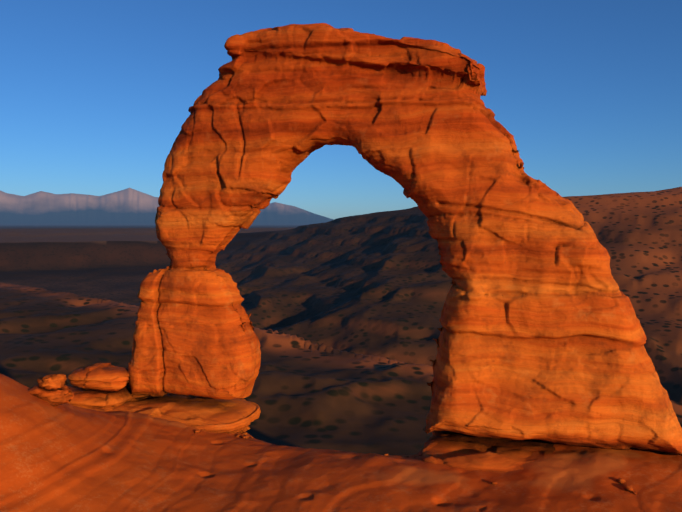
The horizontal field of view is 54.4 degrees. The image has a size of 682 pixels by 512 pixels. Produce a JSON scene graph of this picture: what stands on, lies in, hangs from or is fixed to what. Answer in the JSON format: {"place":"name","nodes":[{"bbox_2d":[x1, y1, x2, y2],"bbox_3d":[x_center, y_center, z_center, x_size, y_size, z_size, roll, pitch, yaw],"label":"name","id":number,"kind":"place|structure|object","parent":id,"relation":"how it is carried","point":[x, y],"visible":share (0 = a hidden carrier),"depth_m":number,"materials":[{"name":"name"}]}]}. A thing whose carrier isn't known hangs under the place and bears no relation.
{"place":"outdoors","nodes":[
{"label":"outdoors","id":0,"kind":"place"},
{"bbox_2d":[0,187,681,511],"bbox_3d":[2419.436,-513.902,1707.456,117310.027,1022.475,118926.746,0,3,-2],"label":"ground","id":1,"kind":"structure","parent":0,"point":[345,316],"depth_m":207.25,"materials":[{"name":"orange stone"}]},
{"bbox_2d":[28,385,74,405],"bbox_3d":[-10.927,5.202,24.772,1.784,0.758,1.172,0,3,-6],"label":"rock","id":2,"kind":"object","parent":1,"relation":"on","point":[64,395],"visible":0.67,"depth_m":24.36,"materials":[{"name":"stone"}]},
{"bbox_2d":[37,374,66,389],"bbox_3d":[-10.711,4.676,24.611,0.964,0.620,0.784,-3,4,-45],"label":"boulder","id":3,"kind":"object","parent":2,"relation":"on","point":[53,382],"visible":0.98,"depth_m":24.40,"materials":[{"name":"stone"}]},
{"bbox_2d":[65,381,147,411],"bbox_3d":[-12.857,7.396,33.536,6.019,1.826,4.144,1,3,18],"label":"base rock","id":4,"kind":"object","parent":1,"relation":"on","point":[108,401],"visible":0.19,"depth_m":31.89,"materials":[{"name":"orange stone"}]},
{"bbox_2d":[67,363,129,391],"bbox_3d":[-11.720,5.988,32.999,3.490,1.269,2.610,1,3,18],"label":"stacked rock","id":5,"kind":"object","parent":4,"relation":"on","point":[104,377],"visible":0.85,"depth_m":31.94,"materials":[{"name":"stone"}]},
{"bbox_2d":[92,393,260,433],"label":"base slab","id":6,"kind":"structure","parent":1,"relation":"on","point":[232,416],"depth_m":31.29,"materials":[{"name":"orange stone"}]},
{"bbox_2d":[128,23,681,455],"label":"natural rock arch","id":7,"kind":"structure","parent":6,"relation":"on","point":[542,336],"depth_m":26.68,"materials":[{"name":"stone"}]},
{"bbox_2d":[194,429,636,494],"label":"loose stones","id":8,"kind":"object","parent":1,"relation":"on","point":[629,488],"visible":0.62,"depth_m":22.95,"materials":[{"name":"stone"}]},
{"bbox_2d":[415,431,554,471],"bbox_3d":[6.263,8.231,27.036,6.181,1.777,6.433,1,3,18],"label":"base ledge","id":9,"kind":"object","parent":1,"relation":"on","point":[461,451],"visible":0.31,"depth_m":25.94,"materials":[{"name":"stone"}]},
{"bbox_2d":[0,0,681,218],"label":"sky","id":10,"kind":"structure","parent":0,"point":[96,96],"materials":[{"name":"blue"}]}
]}

